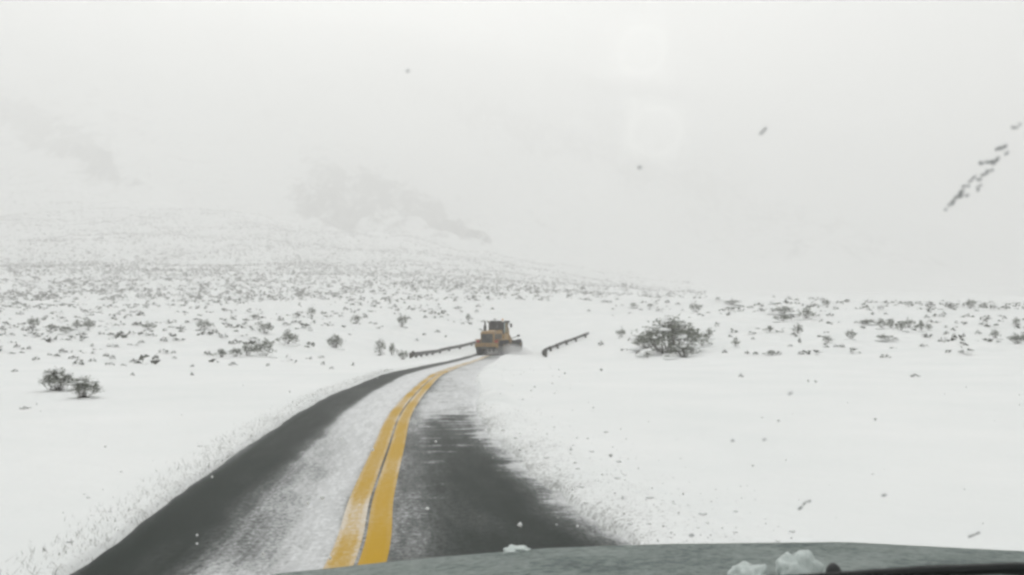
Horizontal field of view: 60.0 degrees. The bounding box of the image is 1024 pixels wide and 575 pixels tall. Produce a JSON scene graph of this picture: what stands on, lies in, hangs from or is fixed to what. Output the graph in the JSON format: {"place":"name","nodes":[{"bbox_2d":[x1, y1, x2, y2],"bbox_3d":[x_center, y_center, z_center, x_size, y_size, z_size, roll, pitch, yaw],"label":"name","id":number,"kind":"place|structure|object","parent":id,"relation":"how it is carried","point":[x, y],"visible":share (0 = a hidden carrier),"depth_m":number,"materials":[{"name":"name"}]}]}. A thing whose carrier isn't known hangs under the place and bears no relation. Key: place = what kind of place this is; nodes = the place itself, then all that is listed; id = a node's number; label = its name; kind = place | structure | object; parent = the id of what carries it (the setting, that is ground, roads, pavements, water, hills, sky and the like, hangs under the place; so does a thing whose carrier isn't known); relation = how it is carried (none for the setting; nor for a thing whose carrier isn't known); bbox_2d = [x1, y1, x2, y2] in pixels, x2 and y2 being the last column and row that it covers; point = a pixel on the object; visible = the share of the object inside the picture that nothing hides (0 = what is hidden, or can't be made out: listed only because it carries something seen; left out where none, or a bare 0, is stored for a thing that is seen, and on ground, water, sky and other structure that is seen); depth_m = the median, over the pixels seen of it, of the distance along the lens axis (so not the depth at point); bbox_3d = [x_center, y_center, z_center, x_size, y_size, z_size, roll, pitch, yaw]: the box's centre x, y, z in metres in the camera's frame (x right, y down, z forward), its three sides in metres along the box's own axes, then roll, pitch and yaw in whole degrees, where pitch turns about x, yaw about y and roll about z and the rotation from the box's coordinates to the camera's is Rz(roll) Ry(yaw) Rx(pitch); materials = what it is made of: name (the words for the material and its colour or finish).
{"place":"outdoors","nodes":[
{"label":"outdoors","id":0,"kind":"place"},
{"bbox_2d":[71,353,631,574],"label":"road","id":1,"kind":"structure","parent":0,"point":[469,488],"depth_m":8.11,"materials":[{"name":"grey asphalt"}]},
{"bbox_2d":[475,319,521,354],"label":"snow plough","id":2,"kind":"object","parent":1,"relation":"on","point":[496,337],"visible":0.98,"depth_m":86.80,"materials":[{"name":"metal"}]},
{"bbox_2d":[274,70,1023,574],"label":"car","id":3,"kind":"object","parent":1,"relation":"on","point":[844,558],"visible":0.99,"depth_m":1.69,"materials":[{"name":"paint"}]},
{"bbox_2d":[503,544,530,553],"bbox_3d":[0.012,0.564,1.909,0.066,0.019,0.054,0,-2,0],"label":"snow lump","id":4,"kind":"object","parent":3,"relation":"on","point":[511,548],"visible":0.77,"depth_m":1.90,"materials":[{"name":"white snow"}]},
{"bbox_2d":[727,561,766,574],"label":"snow lump","id":5,"kind":"object","parent":3,"relation":"on","point":[744,568],"visible":1,"depth_m":1.38,"materials":[{"name":"white snow"}]},
{"bbox_2d":[775,550,823,574],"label":"snow lump","id":6,"kind":"object","parent":3,"relation":"on","point":[801,562],"visible":0.96,"depth_m":1.39,"materials":[{"name":"white snow"}]},
{"bbox_2d":[0,367,1020,558],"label":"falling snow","id":7,"kind":"structure","parent":0,"point":[322,497],"depth_m":4.06,"materials":[{"name":"white snow"}]},
{"bbox_2d":[0,0,1023,574],"bbox_3d":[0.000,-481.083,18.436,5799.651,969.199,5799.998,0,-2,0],"label":"snowy ground","id":8,"kind":"structure","parent":0,"point":[782,208],"depth_m":579.72,"materials":[{"name":"white snow"}]},
{"bbox_2d":[27,318,40,328],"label":"sagebrush","id":9,"kind":"object","parent":8,"relation":"on","point":[31,321],"visible":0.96,"depth_m":104.95,"materials":[{"name":"grey plant"}]},
{"bbox_2d":[45,323,59,330],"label":"sagebrush","id":10,"kind":"object","parent":8,"relation":"on","point":[50,325],"visible":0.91,"depth_m":101.22,"materials":[{"name":"grey plant"}]},
{"bbox_2d":[38,367,78,392],"bbox_3d":[-10.473,2.140,20.478,0.911,0.670,1.160,1,-2,-21],"label":"sagebrush","id":11,"kind":"object","parent":8,"relation":"on","point":[59,378],"visible":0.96,"depth_m":20.39,"materials":[{"name":"grey plant"}]},
{"bbox_2d":[57,326,73,334],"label":"sagebrush","id":12,"kind":"object","parent":8,"relation":"on","point":[64,329],"visible":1,"depth_m":89.58,"materials":[{"name":"grey plant"}]},
{"bbox_2d":[70,320,83,329],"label":"sagebrush","id":13,"kind":"object","parent":8,"relation":"on","point":[77,323],"visible":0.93,"depth_m":92.92,"materials":[{"name":"grey plant"}]},
{"bbox_2d":[72,359,83,364],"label":"sagebrush tuft","id":14,"kind":"object","parent":8,"relation":"on","point":[81,363],"visible":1,"depth_m":35.21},
{"bbox_2d":[65,375,103,399],"bbox_3d":[-8.856,2.083,18.421,0.894,0.576,0.702,-2,-3,43],"label":"sagebrush","id":15,"kind":"object","parent":8,"relation":"on","point":[80,385],"visible":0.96,"depth_m":18.36,"materials":[{"name":"grey plant"}]},
{"bbox_2d":[80,318,95,332],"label":"sagebrush","id":16,"kind":"object","parent":8,"relation":"on","point":[85,324],"visible":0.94,"depth_m":91.29,"materials":[{"name":"grey plant"}]},
{"bbox_2d":[140,320,156,329],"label":"sagebrush","id":17,"kind":"object","parent":8,"relation":"on","point":[147,325],"visible":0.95,"depth_m":91.52,"materials":[{"name":"grey plant"}]},
{"bbox_2d":[1,369,392,574],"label":"roadside grass","id":18,"kind":"structure","parent":8,"relation":"on","point":[175,481],"depth_m":8.26,"materials":[{"name":"beige plant"}]},
{"bbox_2d":[195,319,212,330],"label":"sagebrush","id":19,"kind":"object","parent":8,"relation":"on","point":[204,324],"visible":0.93,"depth_m":85.33,"materials":[{"name":"grey plant"}]},
{"bbox_2d":[211,349,230,358],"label":"sagebrush","id":20,"kind":"object","parent":8,"relation":"on","point":[221,355],"visible":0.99,"depth_m":48.28,"materials":[{"name":"grey plant"}]},
{"bbox_2d":[229,347,243,357],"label":"sagebrush","id":21,"kind":"object","parent":8,"relation":"on","point":[235,350],"visible":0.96,"depth_m":50.83,"materials":[{"name":"grey plant"}]},
{"bbox_2d":[0,296,494,364],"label":"flat sagebrush","id":22,"kind":"object","parent":8,"relation":"on","point":[141,357],"visible":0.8,"depth_m":119.98,"materials":[{"name":"plant"}]},
{"bbox_2d":[241,342,258,356],"bbox_3d":[-15.780,3.742,53.300,1.359,1.033,0.972,-2,-3,44],"label":"sagebrush","id":23,"kind":"object","parent":8,"relation":"on","point":[246,350],"visible":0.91,"depth_m":53.01,"materials":[{"name":"grey plant"}]},
{"bbox_2d":[249,313,259,319],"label":"sagebrush","id":24,"kind":"object","parent":8,"relation":"on","point":[255,316],"visible":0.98,"depth_m":116.48,"materials":[{"name":"grey plant"}]},
{"bbox_2d":[251,338,276,357],"bbox_3d":[-14.778,3.633,52.794,1.639,1.453,1.238,1,-3,-29],"label":"sagebrush","id":25,"kind":"object","parent":8,"relation":"on","point":[256,348],"visible":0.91,"depth_m":52.78,"materials":[{"name":"grey plant"}]},
{"bbox_2d":[257,322,273,334],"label":"sagebrush","id":26,"kind":"object","parent":8,"relation":"on","point":[262,328],"visible":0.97,"depth_m":79.44,"materials":[{"name":"grey plant"}]},
{"bbox_2d":[275,330,296,346],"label":"sagebrush","id":27,"kind":"object","parent":8,"relation":"on","point":[289,335],"visible":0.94,"depth_m":68.81,"materials":[{"name":"grey plant"}]},
{"bbox_2d":[291,333,300,344],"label":"sagebrush","id":28,"kind":"object","parent":8,"relation":"on","point":[296,337],"visible":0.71,"depth_m":71.05,"materials":[{"name":"grey plant"}]},
{"bbox_2d":[307,306,315,317],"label":"sagebrush","id":29,"kind":"object","parent":8,"relation":"on","point":[311,310],"visible":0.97,"depth_m":120.23,"materials":[{"name":"grey plant"}]},
{"bbox_2d":[325,333,344,349],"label":"sagebrush","id":30,"kind":"object","parent":8,"relation":"on","point":[337,341],"visible":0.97,"depth_m":75.31,"materials":[{"name":"grey plant"}]},
{"bbox_2d":[0,126,706,300],"bbox_3d":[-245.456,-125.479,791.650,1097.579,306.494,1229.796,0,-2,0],"label":"hillside sagebrush","id":31,"kind":"object","parent":8,"relation":"on","point":[148,294],"visible":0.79,"depth_m":418.88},
{"bbox_2d":[350,315,362,322],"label":"sagebrush","id":32,"kind":"object","parent":8,"relation":"on","point":[357,318],"visible":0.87,"depth_m":113.62,"materials":[{"name":"grey plant"}]},
{"bbox_2d":[375,338,385,353],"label":"sagebrush","id":33,"kind":"object","parent":8,"relation":"on","point":[381,343],"visible":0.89,"depth_m":79.46,"materials":[{"name":"grey plant"}]},
{"bbox_2d":[388,344,398,356],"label":"sagebrush","id":34,"kind":"object","parent":8,"relation":"on","point":[391,348],"visible":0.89,"depth_m":75.91,"materials":[{"name":"grey plant"}]},
{"bbox_2d":[396,313,407,327],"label":"sagebrush","id":35,"kind":"object","parent":8,"relation":"on","point":[402,322],"visible":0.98,"depth_m":110.33,"materials":[{"name":"grey plant"}]},
{"bbox_2d":[396,350,409,359],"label":"sagebrush","id":36,"kind":"object","parent":8,"relation":"on","point":[400,354],"visible":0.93,"depth_m":62.66,"materials":[{"name":"grey plant"}]},
{"bbox_2d":[409,341,476,357],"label":"guard rail","id":37,"kind":"object","parent":8,"relation":"on","point":[421,353],"visible":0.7,"depth_m":86.39,"materials":[{"name":"grey metal"}]},
{"bbox_2d":[464,314,472,322],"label":"sagebrush","id":38,"kind":"object","parent":8,"relation":"on","point":[468,316],"visible":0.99,"depth_m":131.17,"materials":[{"name":"grey plant"}]},
{"bbox_2d":[66,364,884,543],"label":"snow clods","id":39,"kind":"object","parent":8,"relation":"on","point":[630,522],"visible":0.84,"depth_m":9.59,"materials":[{"name":"white snow"}]},
{"bbox_2d":[542,332,588,356],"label":"guard rail","id":40,"kind":"object","parent":8,"relation":"on","point":[544,351],"visible":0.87,"depth_m":96.88,"materials":[{"name":"grey metal"}]},
{"bbox_2d":[615,327,624,338],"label":"sagebrush","id":41,"kind":"object","parent":8,"relation":"on","point":[620,332],"visible":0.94,"depth_m":102.12,"materials":[{"name":"grey plant"}]},
{"bbox_2d":[628,302,637,307],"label":"sagebrush","id":42,"kind":"object","parent":8,"relation":"on","point":[633,304],"visible":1,"depth_m":162.75,"materials":[{"name":"grey plant"}]},
{"bbox_2d":[481,409,791,543],"bbox_3d":[1.536,1.975,10.633,3.308,0.257,11.147,0,-2,-8],"label":"roadside grit","id":43,"kind":"object","parent":8,"relation":"on","point":[603,479],"visible":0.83,"depth_m":8.70,"materials":[{"name":"grey gravel"}]},
{"bbox_2d":[627,334,659,350],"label":"sagebrush","id":44,"kind":"object","parent":8,"relation":"on","point":[638,343],"visible":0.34,"depth_m":70.51,"materials":[{"name":"grey plant"}]},
{"bbox_2d":[642,350,650,358],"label":"sagebrush","id":45,"kind":"object","parent":8,"relation":"on","point":[647,352],"visible":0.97,"depth_m":52.26,"materials":[{"name":"grey plant"}]},
{"bbox_2d":[631,313,708,357],"bbox_3d":[9.756,3.055,55.426,4.885,2.899,3.797,0,-2,0],"label":"sagebrush","id":46,"kind":"object","parent":8,"relation":"on","point":[674,329],"visible":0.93,"depth_m":55.07,"materials":[{"name":"grey plant"}]},
{"bbox_2d":[662,341,700,359],"bbox_3d":[9.357,3.480,49.021,2.229,1.087,2.018,0,-2,0],"label":"sagebrush","id":47,"kind":"object","parent":8,"relation":"on","point":[685,348],"visible":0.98,"depth_m":48.75,"materials":[{"name":"grey plant"}]},
{"bbox_2d":[685,328,698,346],"bbox_3d":[12.458,3.339,61.971,1.262,2.022,1.603,-1,-2,16],"label":"sagebrush","id":48,"kind":"object","parent":8,"relation":"on","point":[690,338],"visible":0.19,"depth_m":61.59,"materials":[{"name":"grey plant"}]},
{"bbox_2d":[689,301,702,313],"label":"sagebrush","id":49,"kind":"object","parent":8,"relation":"on","point":[697,306],"visible":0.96,"depth_m":152.88,"materials":[{"name":"grey plant"}]},
{"bbox_2d":[695,332,708,347],"bbox_3d":[12.952,3.578,60.636,1.143,1.249,0.864,2,-3,-42],"label":"sagebrush","id":50,"kind":"object","parent":8,"relation":"on","point":[702,345],"visible":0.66,"depth_m":60.52,"materials":[{"name":"grey plant"}]},
{"bbox_2d":[705,327,714,339],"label":"sagebrush","id":51,"kind":"object","parent":8,"relation":"on","point":[709,331],"visible":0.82,"depth_m":65.80,"materials":[{"name":"grey plant"}]},
{"bbox_2d":[724,299,741,304],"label":"sagebrush","id":52,"kind":"object","parent":8,"relation":"on","point":[732,301],"visible":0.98,"depth_m":177.49,"materials":[{"name":"grey plant"}]},
{"bbox_2d":[731,338,740,347],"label":"sagebrush","id":53,"kind":"object","parent":8,"relation":"on","point":[736,342],"visible":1,"depth_m":56.71,"materials":[{"name":"grey plant"}]},
{"bbox_2d":[762,325,775,332],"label":"sagebrush","id":54,"kind":"object","parent":8,"relation":"on","point":[769,329],"visible":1,"depth_m":71.23,"materials":[{"name":"grey plant"}]},
{"bbox_2d":[761,350,777,355],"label":"sagebrush","id":55,"kind":"object","parent":8,"relation":"on","point":[770,352],"visible":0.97,"depth_m":45.32,"materials":[{"name":"grey plant"}]},
{"bbox_2d":[766,306,796,314],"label":"sagebrush","id":56,"kind":"object","parent":8,"relation":"on","point":[784,308],"visible":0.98,"depth_m":105.94,"materials":[{"name":"grey plant"}]},
{"bbox_2d":[773,313,794,322],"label":"sagebrush","id":57,"kind":"object","parent":8,"relation":"on","point":[783,317],"visible":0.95,"depth_m":90.13,"materials":[{"name":"grey plant"}]},
{"bbox_2d":[789,323,802,334],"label":"sagebrush","id":58,"kind":"object","parent":8,"relation":"on","point":[800,329],"visible":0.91,"depth_m":68.63,"materials":[{"name":"grey plant"}]},
{"bbox_2d":[794,307,816,320],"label":"sagebrush","id":59,"kind":"object","parent":8,"relation":"on","point":[809,313],"visible":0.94,"depth_m":101.77,"materials":[{"name":"grey plant"}]},
{"bbox_2d":[615,299,1023,354],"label":"bank sagebrush","id":60,"kind":"object","parent":8,"relation":"on","point":[925,335],"visible":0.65,"depth_m":104.00,"materials":[{"name":"plant"}]},
{"bbox_2d":[822,298,830,307],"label":"sagebrush","id":61,"kind":"object","parent":8,"relation":"on","point":[826,301],"visible":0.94,"depth_m":125.06,"materials":[{"name":"grey plant"}]},
{"bbox_2d":[822,335,833,342],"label":"sagebrush","id":62,"kind":"object","parent":8,"relation":"on","point":[826,338],"visible":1,"depth_m":57.57,"materials":[{"name":"grey plant"}]},
{"bbox_2d":[844,329,857,339],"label":"sagebrush","id":63,"kind":"object","parent":8,"relation":"on","point":[852,334],"visible":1,"depth_m":59.12,"materials":[{"name":"grey plant"}]},
{"bbox_2d":[860,319,876,324],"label":"sagebrush","id":64,"kind":"object","parent":8,"relation":"on","point":[867,321],"visible":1,"depth_m":86.40,"materials":[{"name":"grey plant"}]},
{"bbox_2d":[874,318,889,329],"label":"sagebrush","id":65,"kind":"object","parent":8,"relation":"on","point":[880,327],"visible":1,"depth_m":78.50,"materials":[{"name":"grey plant"}]},
{"bbox_2d":[874,334,892,340],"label":"sagebrush","id":66,"kind":"object","parent":8,"relation":"on","point":[885,336],"visible":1,"depth_m":58.55,"materials":[{"name":"grey plant"}]},
{"bbox_2d":[885,318,898,328],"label":"sagebrush","id":67,"kind":"object","parent":8,"relation":"on","point":[890,323],"visible":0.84,"depth_m":78.74,"materials":[{"name":"grey plant"}]},
{"bbox_2d":[894,321,909,331],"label":"sagebrush","id":68,"kind":"object","parent":8,"relation":"on","point":[901,324],"visible":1,"depth_m":72.29,"materials":[{"name":"grey plant"}]},
{"bbox_2d":[902,316,915,327],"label":"sagebrush","id":69,"kind":"object","parent":8,"relation":"on","point":[909,322],"visible":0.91,"depth_m":78.69,"materials":[{"name":"grey plant"}]},
{"bbox_2d":[914,320,927,331],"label":"sagebrush","id":70,"kind":"object","parent":8,"relation":"on","point":[920,324],"visible":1,"depth_m":72.55,"materials":[{"name":"grey plant"}]},
{"bbox_2d":[964,298,975,308],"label":"sagebrush","id":71,"kind":"object","parent":8,"relation":"on","point":[968,303],"visible":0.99,"depth_m":129.37,"materials":[{"name":"grey plant"}]},
{"bbox_2d":[976,302,987,307],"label":"sagebrush tuft","id":72,"kind":"object","parent":8,"relation":"on","point":[980,305],"visible":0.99,"depth_m":129.83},
{"bbox_2d":[987,329,1002,339],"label":"sagebrush","id":73,"kind":"object","parent":8,"relation":"on","point":[994,335],"visible":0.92,"depth_m":66.20,"materials":[{"name":"grey plant"}]},
{"bbox_2d":[1006,332,1023,343],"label":"sagebrush","id":74,"kind":"object","parent":8,"relation":"on","point":[1014,337],"visible":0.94,"depth_m":56.84,"materials":[{"name":"grey plant"}]},
{"bbox_2d":[1012,318,1019,325],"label":"sagebrush","id":75,"kind":"object","parent":8,"relation":"on","point":[1015,321],"visible":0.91,"depth_m":91.94,"materials":[{"name":"grey plant"}]},
{"bbox_2d":[48,0,1023,145],"label":"sky","id":76,"kind":"structure","parent":0,"point":[951,70],"materials":[{"name":"white"}]}
]}

